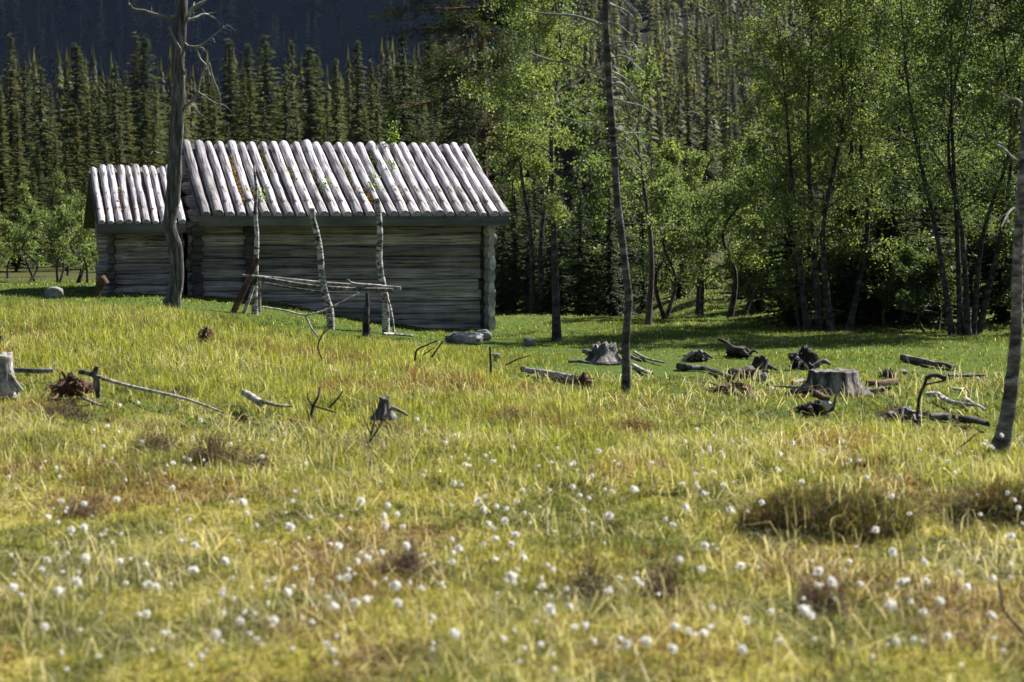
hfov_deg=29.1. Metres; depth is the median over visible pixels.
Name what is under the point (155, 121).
spruce tree
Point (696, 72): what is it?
spruce tree
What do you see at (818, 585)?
cottongrass
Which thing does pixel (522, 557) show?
cottongrass
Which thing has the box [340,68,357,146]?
spruce tree
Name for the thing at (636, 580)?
cottongrass
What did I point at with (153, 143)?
spruce tree
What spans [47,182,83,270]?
spruce tree
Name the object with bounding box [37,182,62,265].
spruce tree
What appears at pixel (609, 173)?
spruce tree
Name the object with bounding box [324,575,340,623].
cottongrass
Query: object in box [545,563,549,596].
cottongrass
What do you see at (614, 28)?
spruce tree
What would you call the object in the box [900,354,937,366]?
fallen log
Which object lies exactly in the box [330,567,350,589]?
cottongrass
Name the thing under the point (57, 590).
cottongrass
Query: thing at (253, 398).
short log
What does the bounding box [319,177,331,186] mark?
birch seedling
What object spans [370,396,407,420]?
broken stump
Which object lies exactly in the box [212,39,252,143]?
spruce tree
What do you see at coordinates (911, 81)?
birch tree
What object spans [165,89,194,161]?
spruce tree
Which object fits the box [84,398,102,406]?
stick
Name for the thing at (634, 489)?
cottongrass
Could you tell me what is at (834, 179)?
spruce tree
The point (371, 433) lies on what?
dead twigs
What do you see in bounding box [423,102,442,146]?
spruce tree
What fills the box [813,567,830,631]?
cottongrass
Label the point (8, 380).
stump
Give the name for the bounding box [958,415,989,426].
fallen log
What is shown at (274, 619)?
cottongrass
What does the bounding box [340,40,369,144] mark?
spruce tree
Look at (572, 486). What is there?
cottongrass
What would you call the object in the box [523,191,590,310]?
spruce tree
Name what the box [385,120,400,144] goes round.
birch seedling
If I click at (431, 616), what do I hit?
cottongrass
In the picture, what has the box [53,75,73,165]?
spruce tree
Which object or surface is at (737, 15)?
spruce tree
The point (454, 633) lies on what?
cottongrass
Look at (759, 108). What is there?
spruce tree
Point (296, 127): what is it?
spruce tree
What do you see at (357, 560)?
cottongrass
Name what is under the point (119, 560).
cottongrass
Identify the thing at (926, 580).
cottongrass
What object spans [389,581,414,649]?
cottongrass
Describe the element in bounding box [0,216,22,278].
birch tree
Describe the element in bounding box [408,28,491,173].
spruce tree
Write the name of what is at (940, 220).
spruce tree
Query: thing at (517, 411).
heather
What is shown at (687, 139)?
spruce tree
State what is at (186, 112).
spruce tree
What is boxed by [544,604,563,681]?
cottongrass
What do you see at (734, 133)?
spruce tree
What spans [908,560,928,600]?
cottongrass
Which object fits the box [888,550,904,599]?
cottongrass
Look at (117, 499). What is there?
cottongrass
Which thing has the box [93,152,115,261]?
spruce tree
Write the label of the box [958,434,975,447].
dead twigs
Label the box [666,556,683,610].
cottongrass
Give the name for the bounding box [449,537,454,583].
cottongrass
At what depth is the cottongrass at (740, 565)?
7.76 m
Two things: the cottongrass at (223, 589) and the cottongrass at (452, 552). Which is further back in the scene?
the cottongrass at (452, 552)
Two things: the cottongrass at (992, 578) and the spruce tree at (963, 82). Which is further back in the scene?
the spruce tree at (963, 82)
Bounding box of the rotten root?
[572,372,594,386]
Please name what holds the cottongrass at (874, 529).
on the ground at (332, 34)
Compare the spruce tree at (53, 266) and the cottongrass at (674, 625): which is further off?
the spruce tree at (53, 266)
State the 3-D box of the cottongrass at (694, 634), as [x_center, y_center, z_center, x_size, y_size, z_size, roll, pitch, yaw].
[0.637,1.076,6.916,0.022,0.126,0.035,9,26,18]
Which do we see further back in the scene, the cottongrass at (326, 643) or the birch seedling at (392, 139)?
the birch seedling at (392, 139)
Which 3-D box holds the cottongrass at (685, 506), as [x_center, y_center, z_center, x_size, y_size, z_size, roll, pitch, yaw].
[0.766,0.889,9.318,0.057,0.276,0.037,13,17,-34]
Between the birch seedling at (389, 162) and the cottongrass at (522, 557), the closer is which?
the cottongrass at (522, 557)
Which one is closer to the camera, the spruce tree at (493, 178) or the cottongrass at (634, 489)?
the cottongrass at (634, 489)
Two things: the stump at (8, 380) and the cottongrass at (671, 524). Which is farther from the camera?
the stump at (8, 380)
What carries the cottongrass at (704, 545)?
on the ground at (332, 34)
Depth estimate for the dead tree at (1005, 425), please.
13.35 m
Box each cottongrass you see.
[6,583,18,647]
[7,386,1021,523]
[22,557,50,598]
[36,623,48,674]
[39,566,75,601]
[45,515,51,547]
[46,525,74,586]
[46,587,61,643]
[52,650,63,681]
[59,587,80,639]
[66,524,87,583]
[71,577,99,649]
[75,628,81,663]
[77,554,89,638]
[80,501,109,544]
[88,497,119,538]
[104,558,122,603]
[126,562,147,592]
[142,582,146,610]
[143,610,151,665]
[145,584,159,647]
[158,630,166,660]
[166,630,169,666]
[173,570,198,596]
[188,566,216,621]
[190,542,226,584]
[195,653,203,681]
[211,629,242,681]
[218,591,238,626]
[220,587,229,632]
[221,557,251,619]
[222,611,225,648]
[235,510,248,548]
[235,617,262,681]
[238,498,247,551]
[246,636,259,672]
[269,616,293,653]
[280,588,292,654]
[285,523,294,574]
[290,585,308,612]
[290,647,299,680]
[292,566,301,609]
[309,578,323,605]
[309,619,314,661]
[310,542,332,566]
[323,542,342,584]
[323,641,331,681]
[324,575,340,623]
[329,602,339,663]
[329,647,349,681]
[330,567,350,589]
[334,573,351,637]
[336,544,343,587]
[350,598,359,641]
[353,497,364,554]
[354,558,359,595]
[361,595,399,638]
[364,554,401,609]
[377,521,389,565]
[377,599,402,656]
[379,549,406,578]
[381,513,387,566]
[384,502,403,542]
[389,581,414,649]
[394,511,399,551]
[398,524,405,556]
[402,542,442,587]
[418,585,430,623]
[418,614,435,652]
[429,641,434,676]
[430,647,434,681]
[443,545,462,600]
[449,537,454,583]
[449,559,455,605]
[449,627,485,681]
[450,550,457,586]
[456,506,486,545]
[468,521,491,559]
[474,497,484,554]
[488,578,507,613]
[491,556,520,597]
[492,531,519,577]
[492,535,522,587]
[497,541,514,591]
[500,636,507,679]
[501,517,508,571]
[505,571,539,652]
[506,581,515,618]
[513,628,539,659]
[520,554,529,605]
[535,583,545,625]
[537,641,552,681]
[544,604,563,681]
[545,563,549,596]
[545,625,576,675]
[550,567,554,619]
[564,586,578,615]
[566,604,572,631]
[581,622,626,666]
[591,638,601,678]
[596,512,613,567]
[604,586,625,639]
[613,636,622,674]
[615,645,619,677]
[619,577,639,622]
[622,640,659,681]
[629,636,651,681]
[630,485,645,541]
[660,503,688,549]
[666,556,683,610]
[668,643,681,681]
[669,522,696,552]
[670,622,679,681]
[684,628,693,676]
[691,632,697,665]
[693,542,708,587]
[697,565,715,603]
[700,629,707,681]
[708,605,714,655]
[708,624,729,664]
[716,507,734,557]
[721,645,747,681]
[725,562,744,614]
[741,617,748,670]
[767,609,781,634]
[776,638,783,681]
[798,604,838,681]
[807,611,814,672]
[811,637,816,675]
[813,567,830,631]
[814,582,822,611]
[827,577,844,633]
[846,559,851,586]
[857,581,871,622]
[867,547,897,601]
[871,527,879,587]
[882,637,900,681]
[884,599,941,676]
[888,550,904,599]
[896,578,905,628]
[904,578,919,617]
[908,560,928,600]
[908,599,918,636]
[909,636,940,670]
[917,577,929,635]
[920,609,926,662]
[935,597,979,647]
[942,631,959,681]
[959,584,970,629]
[959,611,997,655]
[989,532,1014,575]
[989,575,1017,623]
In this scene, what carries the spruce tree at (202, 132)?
on the ground at (332, 34)
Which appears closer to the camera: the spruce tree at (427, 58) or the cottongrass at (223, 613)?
the cottongrass at (223, 613)
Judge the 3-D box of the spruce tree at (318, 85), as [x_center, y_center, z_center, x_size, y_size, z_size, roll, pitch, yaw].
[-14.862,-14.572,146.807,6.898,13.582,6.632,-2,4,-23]
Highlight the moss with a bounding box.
[0,324,1023,681]
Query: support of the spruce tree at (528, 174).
on the ground at (332, 34)
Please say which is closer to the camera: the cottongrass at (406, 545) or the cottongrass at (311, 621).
the cottongrass at (311, 621)
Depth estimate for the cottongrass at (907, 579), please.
7.88 m
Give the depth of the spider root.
21.99 m
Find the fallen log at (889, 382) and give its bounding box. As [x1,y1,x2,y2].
[866,377,898,386]
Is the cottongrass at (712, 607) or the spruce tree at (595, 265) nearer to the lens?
the cottongrass at (712, 607)
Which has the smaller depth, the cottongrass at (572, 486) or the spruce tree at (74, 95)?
the cottongrass at (572, 486)
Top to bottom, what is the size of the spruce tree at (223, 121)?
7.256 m
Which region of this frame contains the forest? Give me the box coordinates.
[0,0,1023,209]
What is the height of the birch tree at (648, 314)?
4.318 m
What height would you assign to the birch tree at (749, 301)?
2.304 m
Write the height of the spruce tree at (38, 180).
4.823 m
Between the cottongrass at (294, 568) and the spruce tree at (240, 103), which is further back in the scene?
the spruce tree at (240, 103)
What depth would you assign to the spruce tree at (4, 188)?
76.92 m
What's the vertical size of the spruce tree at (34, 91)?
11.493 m
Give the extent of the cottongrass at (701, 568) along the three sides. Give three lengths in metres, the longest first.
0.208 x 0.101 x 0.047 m
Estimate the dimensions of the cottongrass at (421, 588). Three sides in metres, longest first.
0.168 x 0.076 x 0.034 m
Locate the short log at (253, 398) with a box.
[242,389,263,406]
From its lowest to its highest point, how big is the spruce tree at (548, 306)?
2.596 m
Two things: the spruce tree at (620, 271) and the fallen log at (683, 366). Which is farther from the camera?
the spruce tree at (620, 271)
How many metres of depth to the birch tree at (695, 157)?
32.85 m
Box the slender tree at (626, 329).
[513,0,667,395]
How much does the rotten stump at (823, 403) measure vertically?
0.211 m
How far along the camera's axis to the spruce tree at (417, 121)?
60.27 m
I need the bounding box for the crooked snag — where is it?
[914,372,946,422]
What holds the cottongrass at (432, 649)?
on the ground at (332, 34)
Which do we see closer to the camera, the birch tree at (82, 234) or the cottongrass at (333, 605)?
the cottongrass at (333, 605)
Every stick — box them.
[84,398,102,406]
[265,401,292,406]
[950,387,963,389]
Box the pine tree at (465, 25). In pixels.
[368,0,547,211]
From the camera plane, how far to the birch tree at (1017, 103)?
26.78 m
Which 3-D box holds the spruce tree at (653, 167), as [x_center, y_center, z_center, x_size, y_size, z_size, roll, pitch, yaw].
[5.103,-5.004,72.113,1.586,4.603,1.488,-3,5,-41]
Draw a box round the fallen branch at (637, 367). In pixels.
[631,363,652,375]
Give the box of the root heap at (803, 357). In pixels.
[788,344,830,369]
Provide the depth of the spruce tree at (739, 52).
324.53 m
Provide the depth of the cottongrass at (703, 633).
6.82 m
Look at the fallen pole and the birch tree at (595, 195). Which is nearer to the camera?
the fallen pole
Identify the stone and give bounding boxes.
[476,329,491,340]
[492,353,500,357]
[758,373,767,381]
[899,370,907,374]
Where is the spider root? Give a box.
[681,349,712,361]
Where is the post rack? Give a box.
[230,164,400,332]
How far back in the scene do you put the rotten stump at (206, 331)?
19.95 m
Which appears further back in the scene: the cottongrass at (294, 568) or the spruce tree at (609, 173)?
the spruce tree at (609, 173)
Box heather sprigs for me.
[0,377,1023,681]
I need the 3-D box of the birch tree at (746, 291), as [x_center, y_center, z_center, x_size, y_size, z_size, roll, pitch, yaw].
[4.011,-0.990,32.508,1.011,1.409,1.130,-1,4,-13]
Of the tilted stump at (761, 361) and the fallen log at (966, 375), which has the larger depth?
the tilted stump at (761, 361)
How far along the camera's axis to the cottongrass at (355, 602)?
7.11 m
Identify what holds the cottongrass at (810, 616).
on the moss
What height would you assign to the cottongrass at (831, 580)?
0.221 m
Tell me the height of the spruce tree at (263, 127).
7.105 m
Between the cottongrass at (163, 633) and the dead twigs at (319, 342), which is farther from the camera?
the dead twigs at (319, 342)
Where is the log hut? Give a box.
[180,139,510,330]
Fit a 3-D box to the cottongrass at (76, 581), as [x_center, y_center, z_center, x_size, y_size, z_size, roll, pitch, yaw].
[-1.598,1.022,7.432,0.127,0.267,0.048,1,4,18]
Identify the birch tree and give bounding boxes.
[0,183,51,281]
[0,200,9,265]
[0,205,45,283]
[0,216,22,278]
[33,201,81,282]
[39,169,96,275]
[40,194,96,282]
[70,211,97,283]
[442,0,619,315]
[456,0,589,340]
[492,102,547,241]
[536,106,638,306]
[547,47,661,250]
[610,41,672,324]
[623,133,720,286]
[626,158,722,318]
[661,134,751,314]
[676,129,779,317]
[688,0,948,330]
[710,0,965,324]
[722,55,837,305]
[723,240,783,313]
[724,185,766,314]
[757,202,831,309]
[761,16,895,288]
[795,210,869,324]
[798,0,1023,335]
[835,40,958,240]
[836,0,1016,254]
[838,192,912,304]
[880,225,950,323]
[884,178,973,320]
[911,84,978,201]
[923,29,1021,305]
[950,213,1023,320]
[955,0,1023,264]
[989,202,1023,308]
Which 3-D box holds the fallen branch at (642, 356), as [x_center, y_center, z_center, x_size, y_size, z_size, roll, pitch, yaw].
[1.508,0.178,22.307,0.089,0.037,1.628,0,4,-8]
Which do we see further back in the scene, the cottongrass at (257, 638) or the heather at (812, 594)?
the heather at (812, 594)
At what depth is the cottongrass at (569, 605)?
7.36 m
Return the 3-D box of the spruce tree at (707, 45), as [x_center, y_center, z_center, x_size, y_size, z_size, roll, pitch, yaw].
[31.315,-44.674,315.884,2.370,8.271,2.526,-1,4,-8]
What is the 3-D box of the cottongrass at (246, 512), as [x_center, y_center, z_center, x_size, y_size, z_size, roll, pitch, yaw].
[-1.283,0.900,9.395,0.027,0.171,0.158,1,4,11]
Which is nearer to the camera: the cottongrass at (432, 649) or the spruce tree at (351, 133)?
the cottongrass at (432, 649)
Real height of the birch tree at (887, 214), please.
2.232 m
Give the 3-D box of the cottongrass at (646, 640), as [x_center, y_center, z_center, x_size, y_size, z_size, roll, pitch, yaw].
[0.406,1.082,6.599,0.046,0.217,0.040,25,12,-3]
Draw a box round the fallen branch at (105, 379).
[101,377,223,413]
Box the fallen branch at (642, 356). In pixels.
[633,351,663,363]
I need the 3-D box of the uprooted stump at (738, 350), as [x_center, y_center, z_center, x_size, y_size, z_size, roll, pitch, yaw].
[2.646,0.086,22.781,0.486,0.262,0.352,1,4,20]
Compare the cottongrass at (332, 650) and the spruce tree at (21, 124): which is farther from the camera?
the spruce tree at (21, 124)
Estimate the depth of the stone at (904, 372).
19.93 m
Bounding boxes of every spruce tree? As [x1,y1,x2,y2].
[0,31,29,214]
[0,85,8,170]
[0,95,24,250]
[0,107,41,261]
[0,182,40,271]
[0,212,10,270]
[4,59,49,216]
[5,71,31,171]
[6,118,28,218]
[9,64,76,249]
[18,168,54,267]
[22,65,51,188]
[26,147,50,249]
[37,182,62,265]
[38,133,62,249]
[42,84,62,181]
[46,43,105,191]
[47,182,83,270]
[49,139,91,254]
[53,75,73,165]
[54,140,64,202]
[63,106,85,198]
[70,174,97,266]
[71,76,112,181]
[73,96,100,242]
[80,76,104,180]
[81,156,93,232]
[84,80,122,176]
[92,123,126,258]
[92,138,112,238]
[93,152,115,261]
[97,60,134,170]
[102,77,138,159]
[116,71,140,166]
[117,34,168,165]
[120,30,153,164]
[126,86,164,166]
[137,95,166,168]
[139,139,146,167]
[146,81,168,165]
[146,119,162,168]
[159,73,171,162]
[165,60,193,141]
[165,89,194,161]
[187,81,209,143]
[189,71,229,142]
[189,87,212,144]
[203,85,224,146]
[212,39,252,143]
[220,120,228,144]
[221,120,230,146]
[224,35,297,145]
[231,67,257,144]
[231,68,268,145]
[232,71,262,138]
[233,43,261,146]
[257,100,271,145]
[269,58,303,146]
[272,82,287,139]
[279,38,303,143]
[286,45,333,145]
[289,101,303,143]
[293,53,342,145]
[293,128,301,146]
[318,96,332,146]
[320,59,349,145]
[320,130,327,147]
[321,61,353,145]
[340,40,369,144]
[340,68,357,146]
[349,130,353,143]
[356,109,373,146]
[360,58,381,141]
[360,66,387,139]
[368,43,396,142]
[372,83,383,143]
[372,109,381,144]
[378,69,400,144]
[379,35,432,145]
[379,63,415,143]
[384,60,430,143]
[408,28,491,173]
[408,89,429,144]
[408,112,421,141]
[418,86,434,143]
[419,33,487,145]
[423,66,449,145]
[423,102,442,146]
[435,45,489,175]
[448,65,491,171]
[460,42,476,151]
[488,139,511,274]
[493,182,506,299]
[494,189,546,312]
[494,190,524,311]
[495,166,532,288]
[496,167,509,267]
[497,81,568,263]
[497,135,517,250]
[497,191,549,313]
[516,195,589,315]
[519,174,549,307]
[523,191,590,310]
[525,132,563,267]
[537,188,550,276]
[547,189,574,284]
[548,189,613,315]
[559,186,575,274]
[565,188,622,315]
[565,191,582,283]
[569,119,647,301]
[581,198,592,284]
[584,187,640,316]
[599,132,640,266]
[599,189,654,314]
[610,8,618,67]
[619,137,632,230]
[620,60,656,269]
[621,93,634,193]
[622,0,632,54]
[622,169,634,248]
[625,97,646,226]
[627,194,647,307]
[628,190,659,310]
[642,36,652,82]
[644,142,661,239]
[645,201,667,285]
[645,203,680,280]
[648,91,661,165]
[649,123,670,211]
[658,182,696,299]
[659,78,720,254]
[666,2,675,58]
[671,123,679,209]
[677,72,692,138]
[680,33,690,92]
[680,39,687,72]
[685,178,727,288]
[685,186,709,270]
[691,82,726,245]
[694,13,697,41]
[694,54,704,127]
[702,18,711,62]
[702,36,712,84]
[709,5,718,71]
[711,162,784,313]
[716,70,733,173]
[717,103,739,202]
[718,12,725,59]
[718,177,754,297]
[719,50,729,104]
[720,59,742,131]
[730,64,738,116]
[730,94,742,184]
[731,1,740,64]
[734,19,745,78]
[736,40,748,110]
[736,77,750,168]
[739,160,851,327]
[750,68,771,156]
[765,80,786,204]
[779,160,898,324]
[814,179,829,250]
[821,179,844,291]
[822,141,844,194]
[829,136,893,234]
[836,155,963,328]
[842,7,922,296]
[857,159,992,324]
[872,49,920,302]
[878,60,920,273]
[895,34,968,279]
[898,0,948,179]
[900,0,993,309]
[922,0,1015,289]
[933,1,1009,287]
[943,156,1023,323]
[954,0,1014,306]
[987,1,1019,284]
[990,17,1023,296]
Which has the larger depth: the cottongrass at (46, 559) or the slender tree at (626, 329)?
the slender tree at (626, 329)
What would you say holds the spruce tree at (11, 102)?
on the ground at (332, 34)
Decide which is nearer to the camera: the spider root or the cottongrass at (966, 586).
the cottongrass at (966, 586)
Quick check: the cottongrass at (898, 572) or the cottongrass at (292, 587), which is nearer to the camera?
the cottongrass at (292, 587)
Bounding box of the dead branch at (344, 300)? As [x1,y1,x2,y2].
[262,292,359,336]
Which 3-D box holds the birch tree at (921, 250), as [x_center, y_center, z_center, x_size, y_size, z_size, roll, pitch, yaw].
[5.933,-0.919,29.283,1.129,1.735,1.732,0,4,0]
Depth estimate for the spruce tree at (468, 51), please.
129.06 m
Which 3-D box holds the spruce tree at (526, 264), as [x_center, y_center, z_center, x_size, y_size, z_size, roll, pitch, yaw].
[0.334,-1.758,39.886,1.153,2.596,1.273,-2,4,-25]
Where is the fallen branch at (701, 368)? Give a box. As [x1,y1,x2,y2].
[691,365,734,379]
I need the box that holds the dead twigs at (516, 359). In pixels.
[505,355,529,365]
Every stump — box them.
[0,352,22,397]
[37,366,100,399]
[194,326,215,343]
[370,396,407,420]
[582,341,641,364]
[706,381,753,394]
[718,338,759,356]
[751,355,778,372]
[774,368,889,396]
[795,389,836,413]
[879,368,894,378]
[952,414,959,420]
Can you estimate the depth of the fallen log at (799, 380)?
18.89 m
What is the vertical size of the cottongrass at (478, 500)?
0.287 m
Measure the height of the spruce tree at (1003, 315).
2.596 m
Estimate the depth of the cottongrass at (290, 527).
8.66 m
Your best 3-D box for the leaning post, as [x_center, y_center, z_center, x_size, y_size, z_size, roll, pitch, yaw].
[-5.562,-0.722,26.656,0.245,0.343,0.173,0,4,0]
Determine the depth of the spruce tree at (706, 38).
343.27 m
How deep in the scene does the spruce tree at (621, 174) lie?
70.63 m
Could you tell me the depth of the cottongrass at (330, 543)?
8.93 m
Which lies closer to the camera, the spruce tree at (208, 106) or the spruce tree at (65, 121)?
the spruce tree at (208, 106)
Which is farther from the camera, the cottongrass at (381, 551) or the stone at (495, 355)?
the stone at (495, 355)
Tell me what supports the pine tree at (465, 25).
on the ground at (332, 34)
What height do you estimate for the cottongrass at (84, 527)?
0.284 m
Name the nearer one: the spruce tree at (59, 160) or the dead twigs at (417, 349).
the dead twigs at (417, 349)
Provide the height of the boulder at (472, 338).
0.182 m
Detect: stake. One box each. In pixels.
[362,292,370,335]
[489,346,491,374]
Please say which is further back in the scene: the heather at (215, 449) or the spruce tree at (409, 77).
the spruce tree at (409, 77)
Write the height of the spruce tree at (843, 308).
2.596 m
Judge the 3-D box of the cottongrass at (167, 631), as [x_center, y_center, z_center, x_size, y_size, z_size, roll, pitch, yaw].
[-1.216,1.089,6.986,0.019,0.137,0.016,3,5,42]
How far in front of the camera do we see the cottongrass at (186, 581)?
8.26 m
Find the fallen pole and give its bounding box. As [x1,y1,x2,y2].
[13,367,52,372]
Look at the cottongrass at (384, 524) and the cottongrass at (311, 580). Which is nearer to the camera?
the cottongrass at (311, 580)
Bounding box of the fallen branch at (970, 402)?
[926,391,986,410]
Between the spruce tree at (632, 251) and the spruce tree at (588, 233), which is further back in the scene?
the spruce tree at (588, 233)
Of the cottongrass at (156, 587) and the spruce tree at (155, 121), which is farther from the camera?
the spruce tree at (155, 121)
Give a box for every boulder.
[44,286,63,298]
[444,332,483,344]
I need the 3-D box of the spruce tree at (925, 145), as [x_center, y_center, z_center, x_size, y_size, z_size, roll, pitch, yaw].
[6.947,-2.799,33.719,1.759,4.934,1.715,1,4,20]
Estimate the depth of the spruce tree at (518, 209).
46.18 m
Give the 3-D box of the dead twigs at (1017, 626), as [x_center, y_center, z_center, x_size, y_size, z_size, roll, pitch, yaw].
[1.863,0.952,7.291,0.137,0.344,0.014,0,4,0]
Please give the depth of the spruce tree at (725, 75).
271.51 m
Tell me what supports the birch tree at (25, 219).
on the ground at (332, 34)
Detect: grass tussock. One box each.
[708,479,939,543]
[915,474,1023,522]
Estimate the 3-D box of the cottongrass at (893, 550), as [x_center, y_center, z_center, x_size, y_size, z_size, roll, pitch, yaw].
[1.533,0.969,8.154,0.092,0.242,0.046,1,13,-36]
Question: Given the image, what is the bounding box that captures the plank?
[382,332,413,336]
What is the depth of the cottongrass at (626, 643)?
6.64 m
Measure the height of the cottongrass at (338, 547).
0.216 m
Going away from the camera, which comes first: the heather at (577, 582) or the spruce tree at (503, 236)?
the heather at (577, 582)
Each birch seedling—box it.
[250,178,267,201]
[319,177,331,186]
[363,170,380,188]
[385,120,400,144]
[386,155,399,170]
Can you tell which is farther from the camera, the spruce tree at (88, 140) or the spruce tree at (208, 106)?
the spruce tree at (208, 106)
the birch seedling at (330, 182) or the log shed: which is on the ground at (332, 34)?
the log shed
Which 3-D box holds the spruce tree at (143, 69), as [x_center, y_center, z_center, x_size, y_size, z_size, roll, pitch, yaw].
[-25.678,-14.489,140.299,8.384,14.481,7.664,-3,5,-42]
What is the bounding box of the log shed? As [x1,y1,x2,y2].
[83,164,186,295]
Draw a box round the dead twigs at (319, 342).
[317,327,329,358]
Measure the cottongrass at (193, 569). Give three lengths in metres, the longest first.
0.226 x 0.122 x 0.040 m
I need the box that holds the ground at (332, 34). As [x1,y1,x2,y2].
[0,0,1023,681]
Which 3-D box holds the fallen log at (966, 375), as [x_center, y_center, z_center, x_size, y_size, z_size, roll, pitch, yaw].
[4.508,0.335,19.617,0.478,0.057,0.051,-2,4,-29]
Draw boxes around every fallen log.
[520,366,575,382]
[568,359,590,364]
[676,362,690,370]
[791,379,805,384]
[866,377,898,386]
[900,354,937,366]
[929,413,950,420]
[936,362,957,369]
[947,373,984,376]
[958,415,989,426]
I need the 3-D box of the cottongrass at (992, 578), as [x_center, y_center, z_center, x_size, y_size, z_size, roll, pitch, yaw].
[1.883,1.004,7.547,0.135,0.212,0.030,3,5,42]
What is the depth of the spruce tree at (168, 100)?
156.85 m
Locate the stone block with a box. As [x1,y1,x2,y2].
[523,337,534,345]
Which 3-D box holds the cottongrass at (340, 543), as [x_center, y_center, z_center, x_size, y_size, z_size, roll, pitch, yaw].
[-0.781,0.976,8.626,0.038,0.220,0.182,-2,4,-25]
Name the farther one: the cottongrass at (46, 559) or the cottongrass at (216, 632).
the cottongrass at (46, 559)
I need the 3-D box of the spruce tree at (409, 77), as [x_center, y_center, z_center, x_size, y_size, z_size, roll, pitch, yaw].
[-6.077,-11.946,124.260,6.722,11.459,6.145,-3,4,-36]
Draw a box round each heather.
[26,393,94,422]
[53,489,109,519]
[111,423,195,458]
[162,425,249,470]
[228,443,290,471]
[367,532,437,577]
[482,404,541,422]
[543,548,628,597]
[601,413,667,435]
[633,552,701,599]
[788,556,868,618]
[872,399,908,417]
[915,496,948,518]
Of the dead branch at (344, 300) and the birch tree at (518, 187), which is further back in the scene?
the birch tree at (518, 187)
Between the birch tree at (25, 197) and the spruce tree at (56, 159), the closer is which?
the birch tree at (25, 197)
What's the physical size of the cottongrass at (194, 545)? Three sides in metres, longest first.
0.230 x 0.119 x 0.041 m
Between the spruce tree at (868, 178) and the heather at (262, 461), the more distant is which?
the spruce tree at (868, 178)
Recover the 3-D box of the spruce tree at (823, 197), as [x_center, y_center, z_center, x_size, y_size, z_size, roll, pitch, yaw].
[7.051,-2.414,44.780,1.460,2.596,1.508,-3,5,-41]
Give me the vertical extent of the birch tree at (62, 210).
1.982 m
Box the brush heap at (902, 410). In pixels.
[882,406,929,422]
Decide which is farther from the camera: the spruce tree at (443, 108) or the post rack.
the spruce tree at (443, 108)
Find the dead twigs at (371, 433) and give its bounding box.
[364,408,382,445]
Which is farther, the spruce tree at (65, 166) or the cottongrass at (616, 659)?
the spruce tree at (65, 166)
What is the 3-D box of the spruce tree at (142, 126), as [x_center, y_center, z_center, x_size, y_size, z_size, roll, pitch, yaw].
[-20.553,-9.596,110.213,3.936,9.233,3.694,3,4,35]
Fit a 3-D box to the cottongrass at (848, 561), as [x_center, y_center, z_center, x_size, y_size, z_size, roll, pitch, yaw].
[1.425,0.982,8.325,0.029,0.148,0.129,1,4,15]
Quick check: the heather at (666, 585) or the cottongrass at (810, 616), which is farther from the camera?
the heather at (666, 585)
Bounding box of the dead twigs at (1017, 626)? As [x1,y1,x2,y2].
[998,553,1023,634]
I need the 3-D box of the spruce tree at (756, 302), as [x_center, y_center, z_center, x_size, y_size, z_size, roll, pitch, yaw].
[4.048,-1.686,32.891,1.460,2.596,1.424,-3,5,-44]
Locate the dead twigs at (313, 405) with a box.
[306,387,342,420]
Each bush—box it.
[770,248,840,330]
[852,239,944,328]
[884,251,962,331]
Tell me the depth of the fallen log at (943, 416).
15.68 m
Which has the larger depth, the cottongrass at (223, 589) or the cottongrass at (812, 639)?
the cottongrass at (223, 589)
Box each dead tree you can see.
[123,0,236,309]
[988,79,1023,455]
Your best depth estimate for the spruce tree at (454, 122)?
55.24 m
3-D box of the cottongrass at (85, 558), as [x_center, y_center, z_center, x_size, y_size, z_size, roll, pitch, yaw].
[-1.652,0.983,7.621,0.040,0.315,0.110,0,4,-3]
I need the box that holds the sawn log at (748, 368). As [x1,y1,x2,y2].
[728,365,758,378]
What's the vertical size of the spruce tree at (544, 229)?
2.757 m
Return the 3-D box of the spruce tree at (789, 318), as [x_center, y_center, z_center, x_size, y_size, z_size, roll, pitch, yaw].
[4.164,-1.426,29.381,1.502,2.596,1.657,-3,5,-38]
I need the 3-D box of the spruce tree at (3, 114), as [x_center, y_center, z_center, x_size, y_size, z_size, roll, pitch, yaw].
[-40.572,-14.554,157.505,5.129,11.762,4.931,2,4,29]
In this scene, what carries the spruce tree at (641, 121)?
on the ground at (332, 34)
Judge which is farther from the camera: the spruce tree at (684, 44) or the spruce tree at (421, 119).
the spruce tree at (684, 44)
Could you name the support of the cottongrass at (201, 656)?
on the ground at (332, 34)
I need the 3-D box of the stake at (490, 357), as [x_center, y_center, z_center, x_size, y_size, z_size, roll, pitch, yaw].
[-0.215,0.197,19.719,0.034,0.288,0.028,0,4,0]
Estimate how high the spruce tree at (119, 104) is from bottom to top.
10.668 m
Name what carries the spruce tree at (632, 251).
on the ground at (332, 34)
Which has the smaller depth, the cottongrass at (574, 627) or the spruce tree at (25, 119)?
the cottongrass at (574, 627)
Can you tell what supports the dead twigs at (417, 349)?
on the ground at (332, 34)
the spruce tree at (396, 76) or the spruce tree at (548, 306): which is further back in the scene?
the spruce tree at (396, 76)
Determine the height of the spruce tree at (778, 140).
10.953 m
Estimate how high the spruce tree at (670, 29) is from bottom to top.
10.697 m
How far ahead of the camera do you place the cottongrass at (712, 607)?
7.18 m
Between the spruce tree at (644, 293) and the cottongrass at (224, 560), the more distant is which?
the spruce tree at (644, 293)
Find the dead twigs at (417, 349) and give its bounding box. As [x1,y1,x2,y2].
[414,340,442,360]
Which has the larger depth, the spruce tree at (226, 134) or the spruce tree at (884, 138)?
the spruce tree at (226, 134)
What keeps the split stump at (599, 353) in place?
on the ground at (332, 34)
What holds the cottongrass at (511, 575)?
on the ground at (332, 34)

